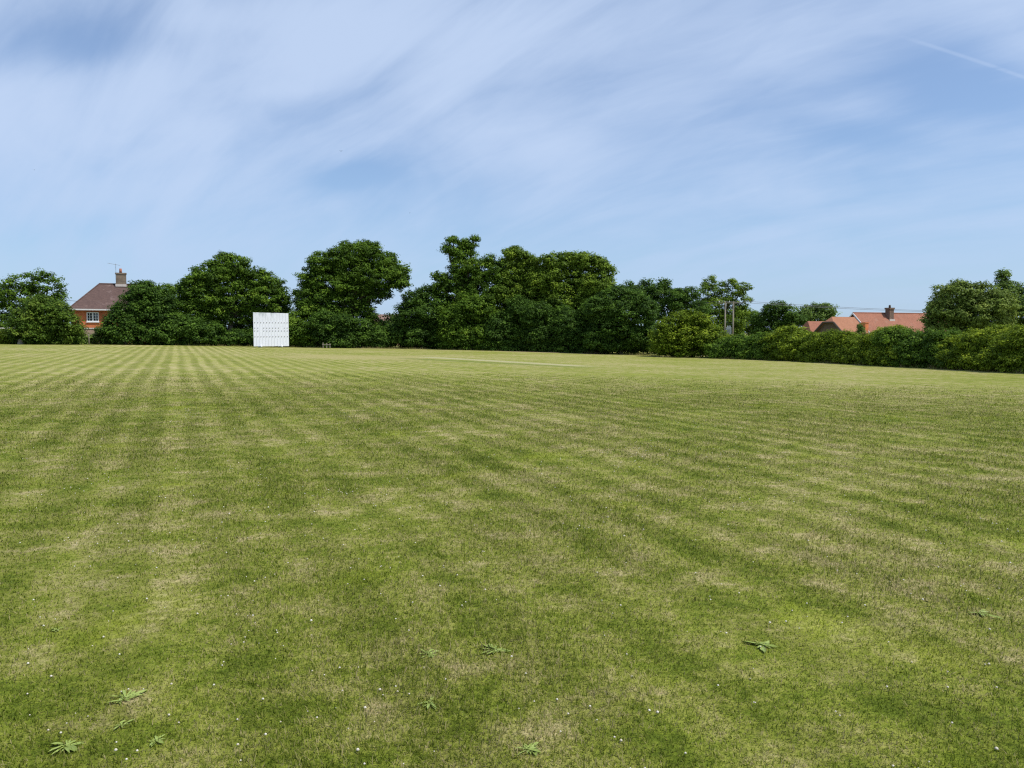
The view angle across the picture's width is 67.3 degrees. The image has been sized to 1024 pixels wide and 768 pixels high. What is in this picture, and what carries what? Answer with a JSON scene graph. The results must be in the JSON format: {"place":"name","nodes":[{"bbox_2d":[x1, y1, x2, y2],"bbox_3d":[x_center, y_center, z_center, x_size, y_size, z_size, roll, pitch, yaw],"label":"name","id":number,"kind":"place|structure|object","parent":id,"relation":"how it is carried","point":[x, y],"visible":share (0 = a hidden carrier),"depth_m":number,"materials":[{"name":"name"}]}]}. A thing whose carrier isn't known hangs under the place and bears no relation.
{"place":"outdoors","nodes":[
{"label":"outdoors","id":0,"kind":"place"},
{"bbox_2d":[0,333,1023,767],"bbox_3d":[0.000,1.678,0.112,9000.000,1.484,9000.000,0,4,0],"label":"ground","id":1,"kind":"structure","parent":0,"point":[92,363],"depth_m":5.36,"materials":[{"name":"green plant"}]},
{"bbox_2d":[0,327,30,343],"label":"hedge","id":2,"kind":"object","parent":1,"relation":"on","point":[2,341],"visible":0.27,"depth_m":78.41,"materials":[{"name":"green plant"}]},
{"bbox_2d":[0,268,71,327],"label":"oak tree","id":3,"kind":"object","parent":1,"relation":"on","point":[23,288],"visible":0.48,"depth_m":93.93,"materials":[{"name":"green plant"}]},
{"bbox_2d":[0,293,89,344],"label":"round bush","id":4,"kind":"object","parent":1,"relation":"on","point":[35,321],"visible":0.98,"depth_m":78.34,"materials":[{"name":"green plant"}]},
{"bbox_2d":[0,328,125,343],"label":"garden wall","id":5,"kind":"structure","parent":1,"relation":"on","point":[91,331],"depth_m":86.27,"materials":[{"name":"brick"}]},
{"bbox_2d":[47,739,83,755],"bbox_3d":[-1.718,1.396,2.960,0.123,0.012,0.119,-2,4,-24],"label":"weed","id":6,"kind":"object","parent":1,"relation":"on","point":[70,747],"visible":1,"depth_m":2.96,"materials":[{"name":"green plant"}]},
{"bbox_2d":[79,326,110,344],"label":"straggly shrub","id":7,"kind":"object","parent":1,"relation":"on","point":[94,340],"visible":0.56,"depth_m":82.99,"materials":[{"name":"green plant"}]},
{"bbox_2d":[70,263,132,327],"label":"brick house","id":8,"kind":"structure","parent":1,"relation":"on","point":[91,306],"depth_m":93.38,"materials":[{"name":"brown tile"}]},
{"bbox_2d":[86,312,98,322],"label":"window","id":9,"kind":"structure","parent":8,"relation":"in","point":[91,316],"depth_m":92.62,"materials":[{"name":"white paint"}]},
{"bbox_2d":[113,719,133,730],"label":"weed","id":10,"kind":"object","parent":1,"relation":"on","point":[121,722],"visible":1,"depth_m":3.14,"materials":[{"name":"green plant"}]},
{"bbox_2d":[104,689,146,704],"bbox_3d":[-1.699,1.368,3.367,0.141,0.013,0.137,0,4,0],"label":"weed","id":11,"kind":"object","parent":1,"relation":"on","point":[121,698],"visible":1,"depth_m":3.38,"materials":[{"name":"green plant"}]},
{"bbox_2d":[92,279,190,344],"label":"spreading bush","id":12,"kind":"object","parent":1,"relation":"on","point":[142,313],"visible":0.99,"depth_m":83.89,"materials":[{"name":"green plant"}]},
{"bbox_2d":[149,734,164,746],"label":"weed","id":13,"kind":"object","parent":1,"relation":"on","point":[156,738],"visible":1,"depth_m":3.01,"materials":[{"name":"green plant"}]},
{"bbox_2d":[156,282,197,315],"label":"tree","id":14,"kind":"object","parent":1,"relation":"on","point":[173,288],"visible":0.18,"depth_m":89.48,"materials":[{"name":"green plant"}]},
{"bbox_2d":[152,314,226,345],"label":"undergrowth shrub","id":15,"kind":"object","parent":1,"relation":"on","point":[202,333],"visible":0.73,"depth_m":86.22,"materials":[{"name":"green plant"}]},
{"bbox_2d":[176,251,292,345],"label":"broad tree","id":16,"kind":"object","parent":1,"relation":"on","point":[214,298],"visible":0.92,"depth_m":90.71,"materials":[{"name":"green plant"}]},
{"bbox_2d":[213,327,256,345],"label":"undergrowth shrub","id":17,"kind":"object","parent":1,"relation":"on","point":[245,338],"visible":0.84,"depth_m":88.45,"materials":[{"name":"green plant"}]},
{"bbox_2d":[208,321,271,345],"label":"field hedge","id":18,"kind":"object","parent":1,"relation":"on","point":[235,326],"visible":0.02,"depth_m":94.58,"materials":[{"name":"green plant"}]},
{"bbox_2d":[253,312,288,347],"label":"sight screen","id":19,"kind":"object","parent":1,"relation":"on","point":[273,328],"visible":0.99,"depth_m":84.09,"materials":[{"name":"white paint"}]},
{"bbox_2d":[287,310,321,346],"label":"undergrowth shrub","id":20,"kind":"object","parent":1,"relation":"on","point":[299,336],"visible":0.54,"depth_m":88.53,"materials":[{"name":"green plant"}]},
{"bbox_2d":[304,306,392,347],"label":"undergrowth shrub","id":21,"kind":"object","parent":1,"relation":"on","point":[345,331],"visible":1,"depth_m":88.23,"materials":[{"name":"green plant"}]},
{"bbox_2d":[289,238,413,325],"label":"oak tree","id":22,"kind":"object","parent":1,"relation":"on","point":[345,273],"visible":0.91,"depth_m":91.17,"materials":[{"name":"green plant"}]},
{"bbox_2d":[371,317,393,328],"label":"undergrowth shrub","id":23,"kind":"object","parent":1,"relation":"on","point":[380,321],"visible":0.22,"depth_m":94.00,"materials":[{"name":"green plant"}]},
{"bbox_2d":[377,314,397,344],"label":"cottage","id":24,"kind":"structure","parent":1,"relation":"on","point":[381,315],"depth_m":115.90,"materials":[{"name":"pink brick"}]},
{"bbox_2d":[380,312,437,347],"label":"field hedge","id":25,"kind":"object","parent":1,"relation":"on","point":[386,319],"visible":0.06,"depth_m":95.98,"materials":[{"name":"green plant"}]},
{"bbox_2d":[378,284,450,348],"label":"hawthorn tree","id":26,"kind":"object","parent":1,"relation":"on","point":[414,309],"visible":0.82,"depth_m":89.92,"materials":[{"name":"green plant"}]},
{"bbox_2d":[415,694,436,708],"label":"weed","id":27,"kind":"object","parent":1,"relation":"on","point":[431,704],"visible":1,"depth_m":3.30,"materials":[{"name":"green plant"}]},
{"bbox_2d":[417,648,438,658],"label":"weed","id":28,"kind":"object","parent":1,"relation":"on","point":[430,650],"visible":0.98,"depth_m":3.83,"materials":[{"name":"green plant"}]},
{"bbox_2d":[428,233,512,331],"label":"ragged tree","id":29,"kind":"object","parent":1,"relation":"on","point":[469,277],"visible":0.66,"depth_m":90.32,"materials":[{"name":"green plant"}]},
{"bbox_2d":[436,292,506,350],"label":"undergrowth shrub","id":30,"kind":"object","parent":1,"relation":"on","point":[453,335],"visible":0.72,"depth_m":88.45,"materials":[{"name":"green plant"}]},
{"bbox_2d":[479,643,510,654],"bbox_3d":[-0.085,1.339,3.885,0.162,0.011,0.148,0,4,0],"label":"weed","id":31,"kind":"object","parent":1,"relation":"on","point":[494,649],"visible":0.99,"depth_m":3.88,"materials":[{"name":"green plant"}]},
{"bbox_2d":[480,294,536,350],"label":"undergrowth shrub","id":32,"kind":"object","parent":1,"relation":"on","point":[514,335],"visible":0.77,"depth_m":87.93,"materials":[{"name":"green plant"}]},
{"bbox_2d":[485,245,554,324],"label":"leaning tree","id":33,"kind":"object","parent":1,"relation":"on","point":[520,263],"visible":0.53,"depth_m":90.25,"materials":[{"name":"green plant"}]},
{"bbox_2d":[19,394,1021,767],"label":"clover flowers","id":34,"kind":"object","parent":1,"relation":"on","point":[457,574],"visible":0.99,"depth_m":4.98,"materials":[{"name":"plant"}]},
{"bbox_2d":[516,742,540,755],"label":"weed","id":35,"kind":"object","parent":1,"relation":"on","point":[530,747],"visible":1,"depth_m":2.95,"materials":[{"name":"green plant"}]},
{"bbox_2d":[518,300,578,351],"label":"undergrowth shrub","id":36,"kind":"object","parent":1,"relation":"on","point":[543,340],"visible":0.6,"depth_m":86.19,"materials":[{"name":"green plant"}]},
{"bbox_2d":[525,249,619,321],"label":"ash tree","id":37,"kind":"object","parent":1,"relation":"on","point":[569,268],"visible":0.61,"depth_m":88.80,"materials":[{"name":"green plant"}]},
{"bbox_2d":[550,300,612,353],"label":"undergrowth shrub","id":38,"kind":"object","parent":1,"relation":"on","point":[569,329],"visible":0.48,"depth_m":84.43,"materials":[{"name":"green plant"}]},
{"bbox_2d":[582,284,669,354],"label":"dark tree","id":39,"kind":"object","parent":1,"relation":"on","point":[616,325],"visible":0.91,"depth_m":80.94,"materials":[{"name":"green plant"}]},
{"bbox_2d":[622,277,686,326],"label":"background tree","id":40,"kind":"object","parent":1,"relation":"on","point":[657,292],"visible":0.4,"depth_m":102.64,"materials":[{"name":"green plant"}]},
{"bbox_2d":[637,310,723,353],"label":"field hedge","id":41,"kind":"object","parent":1,"relation":"on","point":[655,324],"visible":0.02,"depth_m":85.62,"materials":[{"name":"green plant"}]},
{"bbox_2d":[647,308,732,357],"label":"domed bush","id":42,"kind":"object","parent":1,"relation":"on","point":[675,340],"visible":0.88,"depth_m":75.01,"materials":[{"name":"green plant"}]},
{"bbox_2d":[665,286,714,315],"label":"background tree","id":43,"kind":"object","parent":1,"relation":"on","point":[685,294],"visible":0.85,"depth_m":100.21,"materials":[{"name":"green plant"}]},
{"bbox_2d":[696,274,752,335],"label":"thin crowned tree","id":44,"kind":"object","parent":1,"relation":"on","point":[734,295],"visible":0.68,"depth_m":157.26,"materials":[{"name":"green plant"}]},
{"bbox_2d":[718,301,740,334],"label":"electricity pole","id":45,"kind":"object","parent":1,"relation":"on","point":[727,328],"visible":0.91,"depth_m":143.69,"materials":[{"name":"grey wood"}]},
{"bbox_2d":[725,301,924,311],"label":"power line","id":46,"kind":"object","parent":45,"relation":"attached to","point":[820,307],"visible":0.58,"depth_m":148.62,"materials":[{"name":"metal"}]},
{"bbox_2d":[749,301,926,310],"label":"power line","id":47,"kind":"object","parent":45,"relation":"attached to","point":[831,306],"visible":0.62,"depth_m":147.49,"materials":[{"name":"metal"}]},
{"bbox_2d":[699,332,772,359],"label":"boundary hedge","id":48,"kind":"object","parent":1,"relation":"on","point":[742,346],"visible":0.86,"depth_m":70.03,"materials":[{"name":"green plant"}]},
{"bbox_2d":[734,309,763,335],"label":"background tree","id":49,"kind":"object","parent":1,"relation":"on","point":[747,329],"visible":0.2,"depth_m":170.09,"materials":[{"name":"green plant"}]},
{"bbox_2d":[743,640,776,652],"bbox_3d":[1.290,1.338,3.954,0.138,0.014,0.177,-2,4,-25],"label":"weed","id":50,"kind":"object","parent":1,"relation":"on","point":[765,644],"visible":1,"depth_m":3.95,"materials":[{"name":"green plant"}]},
{"bbox_2d":[747,300,807,334],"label":"background tree","id":51,"kind":"object","parent":1,"relation":"on","point":[775,315],"visible":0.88,"depth_m":163.92,"materials":[{"name":"green plant"}]},
{"bbox_2d":[757,323,839,362],"bbox_3d":[23.920,-3.336,63.207,3.953,3.401,11.525,-1,4,-11],"label":"boundary hedge","id":52,"kind":"object","parent":1,"relation":"on","point":[792,342],"visible":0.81,"depth_m":63.07,"materials":[{"name":"green plant"}]},
{"bbox_2d":[802,321,824,331],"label":"outbuilding","id":53,"kind":"structure","parent":1,"relation":"on","point":[812,326],"depth_m":134.01,"materials":[{"name":"orange tile"}]},
{"bbox_2d":[795,301,840,322],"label":"background tree","id":54,"kind":"object","parent":1,"relation":"on","point":[822,314],"visible":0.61,"depth_m":211.10,"materials":[{"name":"green plant"}]},
{"bbox_2d":[813,317,868,333],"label":"barn","id":55,"kind":"structure","parent":1,"relation":"on","point":[843,323],"depth_m":127.74,"materials":[{"name":"tile"}]},
{"bbox_2d":[855,323,865,334],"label":"garden shrub","id":56,"kind":"object","parent":1,"relation":"on","point":[860,328],"visible":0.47,"depth_m":106.88,"materials":[{"name":"green plant"}]},
{"bbox_2d":[815,324,910,366],"bbox_3d":[25.423,-2.718,55.127,3.550,3.111,11.192,-1,4,-9],"label":"boundary hedge","id":57,"kind":"object","parent":1,"relation":"on","point":[855,348],"visible":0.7,"depth_m":55.03,"materials":[{"name":"green plant"}]},
{"bbox_2d":[849,305,946,333],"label":"farmhouse","id":58,"kind":"object","parent":1,"relation":"on","point":[888,317],"visible":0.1,"depth_m":138.20,"materials":[{"name":"orange tile"}]},
{"bbox_2d":[871,326,961,368],"bbox_3d":[26.293,-2.302,48.972,4.000,2.935,9.725,0,4,0],"label":"boundary hedge","id":59,"kind":"object","parent":1,"relation":"on","point":[914,348],"visible":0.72,"depth_m":48.79,"materials":[{"name":"green plant"}]},
{"bbox_2d":[917,278,1023,333],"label":"willow tree","id":60,"kind":"object","parent":1,"relation":"on","point":[979,305],"visible":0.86,"depth_m":52.26,"materials":[{"name":"green plant"}]},
{"bbox_2d":[926,323,1023,372],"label":"boundary hedge","id":61,"kind":"object","parent":1,"relation":"on","point":[999,347],"visible":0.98,"depth_m":41.74,"materials":[{"name":"green plant"}]},
{"bbox_2d":[966,609,1002,618],"bbox_3d":[2.682,1.316,4.389,0.151,0.014,0.145,0,4,0],"label":"weed","id":62,"kind":"object","parent":1,"relation":"on","point":[983,611],"visible":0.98,"depth_m":4.40,"materials":[{"name":"green plant"}]},
{"bbox_2d":[991,267,1023,325],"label":"birch tree","id":63,"kind":"object","parent":1,"relation":"on","point":[1005,282],"visible":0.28,"depth_m":58.16,"materials":[{"name":"green plant"}]},
{"bbox_2d":[0,0,1023,331],"label":"sky","id":64,"kind":"structure","parent":0,"point":[858,155],"materials":[{"name":"blue"}]},
{"bbox_2d":[91,343,1022,372],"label":"long grass","id":65,"kind":"structure","parent":0,"point":[902,365],"depth_m":75.85,"materials":[{"name":"green plant"}]}
]}

